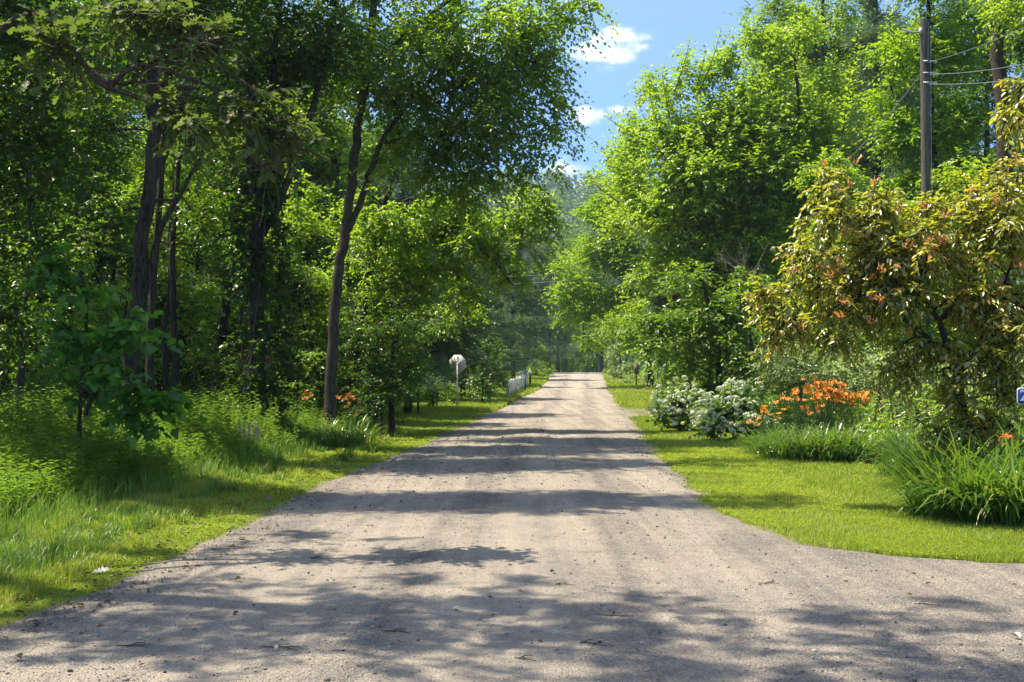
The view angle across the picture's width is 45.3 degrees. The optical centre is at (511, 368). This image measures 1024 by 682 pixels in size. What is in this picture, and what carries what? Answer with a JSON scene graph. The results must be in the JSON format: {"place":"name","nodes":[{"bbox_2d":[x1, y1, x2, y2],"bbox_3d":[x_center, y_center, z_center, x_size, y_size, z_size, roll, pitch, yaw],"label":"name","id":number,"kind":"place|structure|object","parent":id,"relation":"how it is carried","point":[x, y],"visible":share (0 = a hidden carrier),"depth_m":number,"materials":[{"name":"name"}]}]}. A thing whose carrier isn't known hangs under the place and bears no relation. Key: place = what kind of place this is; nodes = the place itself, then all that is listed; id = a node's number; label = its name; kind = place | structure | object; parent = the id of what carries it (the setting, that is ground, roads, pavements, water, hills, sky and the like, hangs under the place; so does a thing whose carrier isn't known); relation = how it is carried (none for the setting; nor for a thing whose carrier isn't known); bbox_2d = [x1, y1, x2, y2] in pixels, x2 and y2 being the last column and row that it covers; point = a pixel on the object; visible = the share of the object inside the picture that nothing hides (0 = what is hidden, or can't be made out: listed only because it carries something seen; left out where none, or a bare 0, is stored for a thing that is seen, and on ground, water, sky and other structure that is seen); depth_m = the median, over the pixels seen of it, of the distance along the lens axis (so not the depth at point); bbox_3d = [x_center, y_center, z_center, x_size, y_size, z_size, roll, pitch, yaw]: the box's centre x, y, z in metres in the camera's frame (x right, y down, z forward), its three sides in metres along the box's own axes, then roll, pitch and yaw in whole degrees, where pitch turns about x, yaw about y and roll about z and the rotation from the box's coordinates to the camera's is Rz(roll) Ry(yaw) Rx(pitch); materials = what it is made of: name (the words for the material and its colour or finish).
{"place":"outdoors","nodes":[
{"label":"outdoors","id":0,"kind":"place"},
{"bbox_2d":[0,400,388,538],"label":"tall grass","id":1,"kind":"structure","parent":0,"point":[95,500],"depth_m":16.91,"materials":[{"name":"green plant"}]},
{"bbox_2d":[0,409,494,627],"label":"verge grass","id":2,"kind":"structure","parent":0,"point":[413,420],"depth_m":14.12,"materials":[{"name":"green plant"}]},
{"bbox_2d":[385,371,549,411],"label":"verge grass","id":3,"kind":"structure","parent":0,"point":[496,403],"depth_m":57.58,"materials":[{"name":"green plant"}]},
{"bbox_2d":[0,372,1023,681],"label":"road","id":4,"kind":"structure","parent":0,"point":[566,404],"depth_m":9.15,"materials":[{"name":"grey gravel"}]},
{"bbox_2d":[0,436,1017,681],"bbox_3d":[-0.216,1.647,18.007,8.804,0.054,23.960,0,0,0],"label":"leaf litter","id":5,"kind":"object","parent":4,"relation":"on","point":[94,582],"visible":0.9,"depth_m":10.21,"materials":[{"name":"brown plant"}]},
{"bbox_2d":[1,438,1023,618],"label":"edge grass","id":6,"kind":"structure","parent":0,"point":[281,503],"depth_m":12.55,"materials":[{"name":"green plant"}]},
{"bbox_2d":[4,0,1023,195],"label":"sky","id":7,"kind":"structure","parent":0,"point":[653,29],"materials":[{"name":"blue"}]},
{"bbox_2d":[27,196,1023,612],"bbox_3d":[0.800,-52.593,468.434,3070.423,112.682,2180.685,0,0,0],"label":"ground","id":8,"kind":"structure","parent":0,"point":[485,412],"depth_m":22.53,"materials":[{"name":"green plant"}]},
{"bbox_2d":[0,250,56,402],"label":"understory shrub","id":9,"kind":"object","parent":8,"relation":"on","point":[5,366],"visible":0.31,"depth_m":26.82,"materials":[{"name":"green plant"}]},
{"bbox_2d":[0,179,103,394],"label":"understory shrub","id":10,"kind":"object","parent":8,"relation":"on","point":[21,211],"visible":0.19,"depth_m":30.73,"materials":[{"name":"green plant"}]},
{"bbox_2d":[0,159,125,419],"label":"young tree","id":11,"kind":"object","parent":8,"relation":"on","point":[21,375],"visible":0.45,"depth_m":20.48,"materials":[{"name":"green plant"}]},
{"bbox_2d":[5,302,121,402],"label":"understory shrub","id":12,"kind":"object","parent":8,"relation":"on","point":[73,368],"visible":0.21,"depth_m":25.65,"materials":[{"name":"green plant"}]},
{"bbox_2d":[0,0,138,378],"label":"broadleaf tree","id":13,"kind":"object","parent":8,"relation":"on","point":[14,44],"visible":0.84,"depth_m":17.64,"materials":[{"name":"green plant"}]},
{"bbox_2d":[0,0,147,393],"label":"broadleaf tree","id":14,"kind":"object","parent":8,"relation":"on","point":[108,167],"visible":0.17,"depth_m":33.38,"materials":[{"name":"green plant"}]},
{"bbox_2d":[2,12,169,316],"bbox_3d":[-14.050,-5.106,39.548,5.332,13.765,7.270,0,0,11],"label":"broadleaf tree","id":15,"kind":"object","parent":8,"relation":"on","point":[118,105],"visible":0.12,"depth_m":39.53,"materials":[{"name":"green plant"}]},
{"bbox_2d":[26,218,178,387],"bbox_3d":[-11.076,-1.070,33.295,3.306,5.912,5.028,0,0,42],"label":"understory shrub","id":16,"kind":"object","parent":8,"relation":"on","point":[110,263],"visible":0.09,"depth_m":32.95,"materials":[{"name":"green plant"}]},
{"bbox_2d":[17,242,206,454],"bbox_3d":[-5.442,0.082,16.413,2.574,3.536,1.568,0,0,19],"label":"heart leaved bush","id":17,"kind":"object","parent":8,"relation":"on","point":[50,276],"visible":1,"depth_m":16.42,"materials":[{"name":"green plant"}]},
{"bbox_2d":[35,275,190,399],"bbox_3d":[-9.366,-0.182,29.093,3.468,4.177,2.017,0,0,-35],"label":"understory shrub","id":18,"kind":"object","parent":8,"relation":"on","point":[105,317],"visible":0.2,"depth_m":29.00,"materials":[{"name":"green plant"}]},
{"bbox_2d":[0,0,279,408],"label":"ash tree","id":19,"kind":"object","parent":8,"relation":"on","point":[144,264],"visible":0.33,"depth_m":22.12,"materials":[{"name":"green plant"}]},
{"bbox_2d":[79,0,237,413],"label":"ash tree","id":20,"kind":"object","parent":8,"relation":"on","point":[149,367],"visible":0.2,"depth_m":23.96,"materials":[{"name":"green plant"}]},
{"bbox_2d":[0,0,331,225],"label":"oak tree","id":21,"kind":"object","parent":8,"relation":"on","point":[176,117],"visible":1,"depth_m":11.43,"materials":[{"name":"green plant"}]},
{"bbox_2d":[99,1,235,388],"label":"broadleaf tree","id":22,"kind":"object","parent":8,"relation":"on","point":[140,161],"visible":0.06,"depth_m":45.22,"materials":[{"name":"green plant"}]},
{"bbox_2d":[102,273,233,402],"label":"understory shrub","id":23,"kind":"object","parent":8,"relation":"on","point":[161,303],"visible":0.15,"depth_m":30.98,"materials":[{"name":"green plant"}]},
{"bbox_2d":[112,184,226,412],"bbox_3d":[-7.646,-1.109,27.099,2.556,5.874,1.601,0,0,0],"label":"slim tree","id":24,"kind":"object","parent":8,"relation":"on","point":[165,366],"visible":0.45,"depth_m":26.97,"materials":[{"name":"green plant"}]},
{"bbox_2d":[96,145,245,390],"bbox_3d":[-10.004,-2.578,36.506,4.993,9.085,3.598,0,0,-36],"label":"slim tree","id":25,"kind":"object","parent":8,"relation":"on","point":[170,170],"visible":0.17,"depth_m":36.13,"materials":[{"name":"green plant"}]},
{"bbox_2d":[0,376,365,520],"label":"tall weeds","id":26,"kind":"object","parent":8,"relation":"on","point":[48,467],"visible":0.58,"depth_m":17.62,"materials":[{"name":"green plant"}]},
{"bbox_2d":[144,127,239,404],"bbox_3d":[-6.871,-1.751,26.578,1.867,7.159,2.083,0,0,36],"label":"slim tree","id":27,"kind":"object","parent":8,"relation":"on","point":[174,327],"visible":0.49,"depth_m":26.56,"materials":[{"name":"green plant"}]},
{"bbox_2d":[156,264,233,394],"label":"understory shrub","id":28,"kind":"object","parent":8,"relation":"on","point":[193,322],"visible":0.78,"depth_m":30.74,"materials":[{"name":"green plant"}]},
{"bbox_2d":[0,432,398,586],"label":"verge weeds","id":29,"kind":"object","parent":8,"relation":"on","point":[67,541],"visible":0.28,"depth_m":12.73,"materials":[{"name":"green plant"}]},
{"bbox_2d":[157,178,247,399],"bbox_3d":[-9.427,-2.016,38.323,4.328,7.874,3.118,0,0,25],"label":"understory shrub","id":30,"kind":"object","parent":8,"relation":"on","point":[200,263],"visible":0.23,"depth_m":38.06,"materials":[{"name":"green plant"}]},
{"bbox_2d":[181,346,244,410],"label":"roadside bush","id":31,"kind":"object","parent":8,"relation":"on","point":[216,359],"visible":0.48,"depth_m":29.63,"materials":[{"name":"green plant"}]},
{"bbox_2d":[0,429,428,608],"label":"verge tufts","id":32,"kind":"object","parent":8,"relation":"on","point":[8,591],"visible":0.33,"depth_m":11.90,"materials":[{"name":"green plant"}]},
{"bbox_2d":[0,436,438,594],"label":"ground weeds","id":33,"kind":"object","parent":8,"relation":"on","point":[393,448],"visible":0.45,"depth_m":16.06,"materials":[{"name":"green plant"}]},
{"bbox_2d":[165,111,289,402],"bbox_3d":[-7.690,-2.640,33.072,3.935,9.064,3.478,0,0,0],"label":"slim tree","id":34,"kind":"object","parent":8,"relation":"on","point":[223,330],"visible":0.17,"depth_m":32.91,"materials":[{"name":"green plant"}]},
{"bbox_2d":[142,244,319,402],"bbox_3d":[-7.538,-0.653,32.778,4.609,5.419,3.030,0,0,27],"label":"understory shrub","id":35,"kind":"object","parent":8,"relation":"on","point":[224,271],"visible":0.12,"depth_m":32.73,"materials":[{"name":"green plant"}]},
{"bbox_2d":[180,0,359,286],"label":"broadleaf tree","id":36,"kind":"object","parent":8,"relation":"on","point":[323,185],"visible":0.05,"depth_m":43.38,"materials":[{"name":"green plant"}]},
{"bbox_2d":[158,0,398,419],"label":"maple tree","id":37,"kind":"object","parent":8,"relation":"on","point":[305,57],"visible":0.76,"depth_m":25.90,"materials":[{"name":"green plant"}]},
{"bbox_2d":[218,147,308,429],"bbox_3d":[-5.222,-1.485,26.039,1.806,6.467,1.916,0,0,40],"label":"ivy vine","id":38,"kind":"object","parent":37,"relation":"attached to","point":[285,355],"visible":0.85,"depth_m":25.75,"materials":[{"name":"green plant"}]},
{"bbox_2d":[241,197,349,400],"bbox_3d":[-6.734,-1.633,37.416,3.995,7.268,2.878,0,0,-28],"label":"understory shrub","id":39,"kind":"object","parent":8,"relation":"on","point":[299,246],"visible":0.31,"depth_m":37.21,"materials":[{"name":"green plant"}]},
{"bbox_2d":[264,324,326,415],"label":"roadside bush","id":40,"kind":"object","parent":8,"relation":"on","point":[307,371],"visible":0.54,"depth_m":29.73,"materials":[{"name":"green plant"}]},
{"bbox_2d":[264,263,327,411],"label":"understory shrub","id":41,"kind":"object","parent":8,"relation":"on","point":[304,294],"visible":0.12,"depth_m":33.82,"materials":[{"name":"green plant"}]},
{"bbox_2d":[211,0,385,256],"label":"broadleaf tree","id":42,"kind":"object","parent":8,"relation":"on","point":[330,180],"visible":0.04,"depth_m":45.18,"materials":[{"name":"green plant"}]},
{"bbox_2d":[264,315,337,416],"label":"understory shrub","id":43,"kind":"object","parent":8,"relation":"on","point":[300,375],"visible":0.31,"depth_m":30.83,"materials":[{"name":"green plant"}]},
{"bbox_2d":[244,211,365,414],"bbox_3d":[-6.420,-1.389,38.254,3.857,6.897,5.866,0,0,22],"label":"understory shrub","id":44,"kind":"object","parent":8,"relation":"on","point":[312,251],"visible":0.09,"depth_m":37.81,"materials":[{"name":"green plant"}]},
{"bbox_2d":[284,256,360,407],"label":"understory shrub","id":45,"kind":"object","parent":8,"relation":"on","point":[318,278],"visible":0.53,"depth_m":33.73,"materials":[{"name":"green plant"}]},
{"bbox_2d":[283,115,377,400],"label":"slim tree","id":46,"kind":"object","parent":8,"relation":"on","point":[340,169],"visible":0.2,"depth_m":43.76,"materials":[{"name":"green plant"}]},
{"bbox_2d":[298,419,381,447],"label":"daylily plant","id":47,"kind":"object","parent":8,"relation":"on","point":[333,439],"visible":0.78,"depth_m":25.97,"materials":[{"name":"green plant"}]},
{"bbox_2d":[317,181,415,407],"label":"tree","id":48,"kind":"object","parent":8,"relation":"on","point":[366,216],"visible":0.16,"depth_m":37.74,"materials":[{"name":"green plant"}]},
{"bbox_2d":[300,171,451,419],"bbox_3d":[-4.629,-2.199,38.482,4.848,8.064,4.697,0,0,26],"label":"pine tree","id":49,"kind":"object","parent":8,"relation":"on","point":[348,283],"visible":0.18,"depth_m":37.76,"materials":[{"name":"green plant"}]},
{"bbox_2d":[322,305,438,435],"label":"roadside bush","id":50,"kind":"object","parent":8,"relation":"on","point":[379,362],"visible":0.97,"depth_m":30.64,"materials":[{"name":"green plant"}]},
{"bbox_2d":[313,272,463,432],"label":"young tree","id":51,"kind":"object","parent":8,"relation":"on","point":[412,361],"visible":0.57,"depth_m":32.25,"materials":[{"name":"green plant"}]},
{"bbox_2d":[346,108,456,300],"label":"broadleaf tree","id":52,"kind":"object","parent":8,"relation":"on","point":[396,176],"visible":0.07,"depth_m":65.78,"materials":[{"name":"green plant"}]},
{"bbox_2d":[267,168,573,420],"bbox_3d":[-2.200,-1.625,32.657,7.813,6.991,5.150,0,0,0],"label":"elm tree","id":53,"kind":"object","parent":8,"relation":"on","point":[416,278],"visible":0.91,"depth_m":32.82,"materials":[{"name":"green plant"}]},
{"bbox_2d":[382,179,472,413],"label":"pine tree","id":54,"kind":"object","parent":8,"relation":"on","point":[402,193],"visible":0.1,"depth_m":44.81,"materials":[{"name":"green plant"}]},
{"bbox_2d":[258,0,623,426],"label":"elm tree","id":55,"kind":"object","parent":8,"relation":"on","point":[518,45],"visible":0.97,"depth_m":28.42,"materials":[{"name":"green plant"}]},
{"bbox_2d":[400,221,500,392],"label":"understory shrub","id":56,"kind":"object","parent":8,"relation":"on","point":[467,339],"visible":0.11,"depth_m":58.35,"materials":[{"name":"green plant"}]},
{"bbox_2d":[437,244,528,395],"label":"pine tree","id":57,"kind":"object","parent":8,"relation":"on","point":[506,332],"visible":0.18,"depth_m":65.85,"materials":[{"name":"green plant"}]},
{"bbox_2d":[455,333,515,401],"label":"roadside bush","id":58,"kind":"object","parent":8,"relation":"on","point":[482,381],"visible":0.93,"depth_m":59.04,"materials":[{"name":"green plant"}]},
{"bbox_2d":[466,236,539,384],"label":"pine tree","id":59,"kind":"object","parent":8,"relation":"on","point":[514,355],"visible":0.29,"depth_m":83.60,"materials":[{"name":"green plant"}]},
{"bbox_2d":[471,226,552,378],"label":"pine tree","id":60,"kind":"object","parent":8,"relation":"on","point":[528,317],"visible":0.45,"depth_m":97.45,"materials":[{"name":"green plant"}]},
{"bbox_2d":[53,144,1023,372],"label":"distant woods","id":61,"kind":"object","parent":8,"relation":"on","point":[552,186],"visible":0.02,"depth_m":595.76,"materials":[{"name":"green plant"}]},
{"bbox_2d":[503,230,579,359],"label":"pine tree","id":62,"kind":"object","parent":8,"relation":"on","point":[546,326],"visible":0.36,"depth_m":121.61,"materials":[{"name":"green plant"}]},
{"bbox_2d":[521,243,577,371],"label":"pine tree","id":63,"kind":"object","parent":8,"relation":"on","point":[560,338],"visible":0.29,"depth_m":149.22,"materials":[{"name":"green plant"}]},
{"bbox_2d":[538,157,662,386],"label":"maple tree","id":64,"kind":"object","parent":8,"relation":"on","point":[604,296],"visible":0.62,"depth_m":83.05,"materials":[{"name":"green plant"}]},
{"bbox_2d":[590,326,646,379],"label":"roadside bush","id":65,"kind":"object","parent":8,"relation":"on","point":[612,373],"visible":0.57,"depth_m":99.93,"materials":[{"name":"green plant"}]},
{"bbox_2d":[572,66,695,398],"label":"maple tree","id":66,"kind":"object","parent":8,"relation":"on","point":[637,273],"visible":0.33,"depth_m":59.86,"materials":[{"name":"green plant"}]},
{"bbox_2d":[645,375,706,431],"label":"hydrangea bush","id":67,"kind":"object","parent":8,"relation":"on","point":[677,407],"visible":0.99,"depth_m":32.89,"materials":[{"name":"white plant"}]},
{"bbox_2d":[616,260,788,423],"bbox_3d":[5.631,-0.710,35.928,5.118,5.152,4.103,0,0,0],"label":"maple tree","id":68,"kind":"object","parent":8,"relation":"on","point":[707,325],"visible":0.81,"depth_m":35.73,"materials":[{"name":"green plant"}]},
{"bbox_2d":[582,1,872,418],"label":"elm tree","id":69,"kind":"object","parent":8,"relation":"on","point":[741,164],"visible":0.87,"depth_m":41.24,"materials":[{"name":"green plant"}]},
{"bbox_2d":[685,377,785,441],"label":"hydrangea bush","id":70,"kind":"object","parent":8,"relation":"on","point":[722,413],"visible":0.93,"depth_m":28.83,"materials":[{"name":"white plant"}]},
{"bbox_2d":[733,421,832,460],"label":"daylily plant","id":71,"kind":"object","parent":8,"relation":"on","point":[780,451],"visible":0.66,"depth_m":22.73,"materials":[{"name":"green plant"}]},
{"bbox_2d":[723,0,917,389],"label":"broadleaf tree","id":72,"kind":"object","parent":8,"relation":"on","point":[779,19],"visible":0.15,"depth_m":61.62,"materials":[{"name":"green plant"}]},
{"bbox_2d":[768,420,873,461],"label":"daylily plant","id":73,"kind":"object","parent":8,"relation":"on","point":[812,454],"visible":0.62,"depth_m":22.34,"materials":[{"name":"green plant"}]},
{"bbox_2d":[742,339,911,437],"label":"garden shrub","id":74,"kind":"object","parent":8,"relation":"on","point":[793,365],"visible":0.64,"depth_m":26.52,"materials":[{"name":"green leaf"},{"name":"twig"}]},
{"bbox_2d":[787,375,871,442],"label":"daylily plant","id":75,"kind":"object","parent":8,"relation":"on","point":[828,391],"visible":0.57,"depth_m":24.09,"materials":[{"name":"orange plant"}]},
{"bbox_2d":[784,0,887,398],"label":"birch tree","id":76,"kind":"object","parent":8,"relation":"on","point":[851,114],"visible":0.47,"depth_m":51.85,"materials":[{"name":"green plant"}]},
{"bbox_2d":[653,446,1023,557],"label":"grass","id":77,"kind":"structure","parent":8,"relation":"on","point":[708,459],"depth_m":15.48,"materials":[{"name":"green plant"}]},
{"bbox_2d":[794,418,906,462],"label":"daylily plant","id":78,"kind":"object","parent":8,"relation":"on","point":[855,456],"visible":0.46,"depth_m":22.25,"materials":[{"name":"green plant"}]},
{"bbox_2d":[827,381,884,441],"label":"daylily plant","id":79,"kind":"object","parent":8,"relation":"on","point":[846,397],"visible":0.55,"depth_m":24.31,"materials":[{"name":"orange plant"}]},
{"bbox_2d":[749,0,983,398],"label":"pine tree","id":80,"kind":"object","parent":8,"relation":"on","point":[872,29],"visible":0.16,"depth_m":57.30,"materials":[{"name":"green plant"}]},
{"bbox_2d":[713,387,1023,437],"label":"garden undergrowth","id":81,"kind":"object","parent":8,"relation":"on","point":[857,414],"visible":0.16,"depth_m":35.37,"materials":[{"name":"green plant"}]},
{"bbox_2d":[739,152,1023,465],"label":"bronze leaved tree","id":82,"kind":"object","parent":8,"relation":"on","point":[885,271],"visible":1,"depth_m":14.93,"materials":[{"name":"green plant"}]},
{"bbox_2d":[755,135,1023,432],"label":"tree","id":83,"kind":"object","parent":8,"relation":"on","point":[856,177],"visible":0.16,"depth_m":32.51,"materials":[{"name":"green plant"}]},
{"bbox_2d":[836,0,995,407],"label":"maple tree","id":84,"kind":"object","parent":8,"relation":"on","point":[956,42],"visible":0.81,"depth_m":39.64,"materials":[{"name":"green plant"}]},
{"bbox_2d":[901,11,936,423],"bbox_3d":[9.920,-3.384,29.971,0.820,10.733,0.318,0,0,0],"label":"utility pole","id":85,"kind":"object","parent":8,"relation":"on","point":[925,92],"visible":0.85,"depth_m":29.90,"materials":[{"name":"brown wood"}]},
{"bbox_2d":[817,341,1023,436],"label":"garden shrub","id":86,"kind":"object","parent":8,"relation":"on","point":[840,366],"visible":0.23,"depth_m":24.13,"materials":[{"name":"green plant"}]},
{"bbox_2d":[822,215,1023,436],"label":"garden shrub","id":87,"kind":"object","parent":8,"relation":"on","point":[863,338],"visible":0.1,"depth_m":28.25,"materials":[{"name":"green plant"}]},
{"bbox_2d":[838,418,1023,505],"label":"daylily plant","id":88,"kind":"object","parent":8,"relation":"on","point":[926,459],"visible":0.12,"depth_m":14.36,"materials":[{"name":"green plant"}]},
{"bbox_2d":[849,349,1022,442],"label":"garden shrub","id":89,"kind":"object","parent":8,"relation":"on","point":[916,406],"visible":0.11,"depth_m":24.51,"materials":[{"name":"green plant"}]},
{"bbox_2d":[851,368,1023,463],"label":"garden shrub","id":90,"kind":"object","parent":8,"relation":"on","point":[887,418],"visible":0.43,"depth_m":19.69,"materials":[{"name":"green plant"}]},
{"bbox_2d":[860,450,1021,518],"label":"daylily plant","id":91,"kind":"object","parent":8,"relation":"on","point":[918,502],"visible":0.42,"depth_m":13.72,"materials":[{"name":"green plant"}]},
{"bbox_2d":[882,0,1023,392],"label":"broadleaf tree","id":92,"kind":"object","parent":8,"relation":"on","point":[989,136],"visible":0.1,"depth_m":58.89,"materials":[{"name":"green plant"}]},
{"bbox_2d":[888,446,1023,526],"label":"daylily plant","id":93,"kind":"object","parent":8,"relation":"on","point":[961,513],"visible":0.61,"depth_m":13.12,"materials":[{"name":"green plant"}]},
{"bbox_2d":[900,418,1023,491],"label":"daylily plant","id":94,"kind":"object","parent":8,"relation":"on","point":[1007,444],"visible":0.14,"depth_m":14.20,"materials":[{"name":"green plant"}]},
{"bbox_2d":[929,434,1023,528],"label":"daylily plant","id":95,"kind":"object","parent":8,"relation":"on","point":[1013,516],"visible":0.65,"depth_m":12.98,"materials":[{"name":"green plant"}]},
{"bbox_2d":[949,0,1023,413],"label":"tree","id":96,"kind":"object","parent":8,"relation":"on","point":[997,60],"visible":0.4,"depth_m":35.91,"materials":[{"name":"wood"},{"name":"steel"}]},
{"bbox_2d":[957,0,1023,60],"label":"broadleaf tree","id":97,"kind":"object","parent":8,"relation":"on","point":[1012,10],"visible":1,"depth_m":34.14,"materials":[{"name":"green plant"}]},
{"bbox_2d":[987,75,1023,154],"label":"bronze leaved tree","id":98,"kind":"object","parent":8,"relation":"on","point":[1012,112],"visible":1,"depth_m":13.56,"materials":[{"name":"yellow plant"}]},
{"bbox_2d":[601,372,885,402],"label":"lawn grass","id":99,"kind":"structure","parent":0,"point":[638,392],"depth_m":78.44,"materials":[{"name":"green plant"}]},
{"bbox_2d":[616,402,1023,562],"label":"lawn grass","id":100,"kind":"structure","parent":0,"point":[823,525],"depth_m":15.26,"materials":[{"name":"green plant"}]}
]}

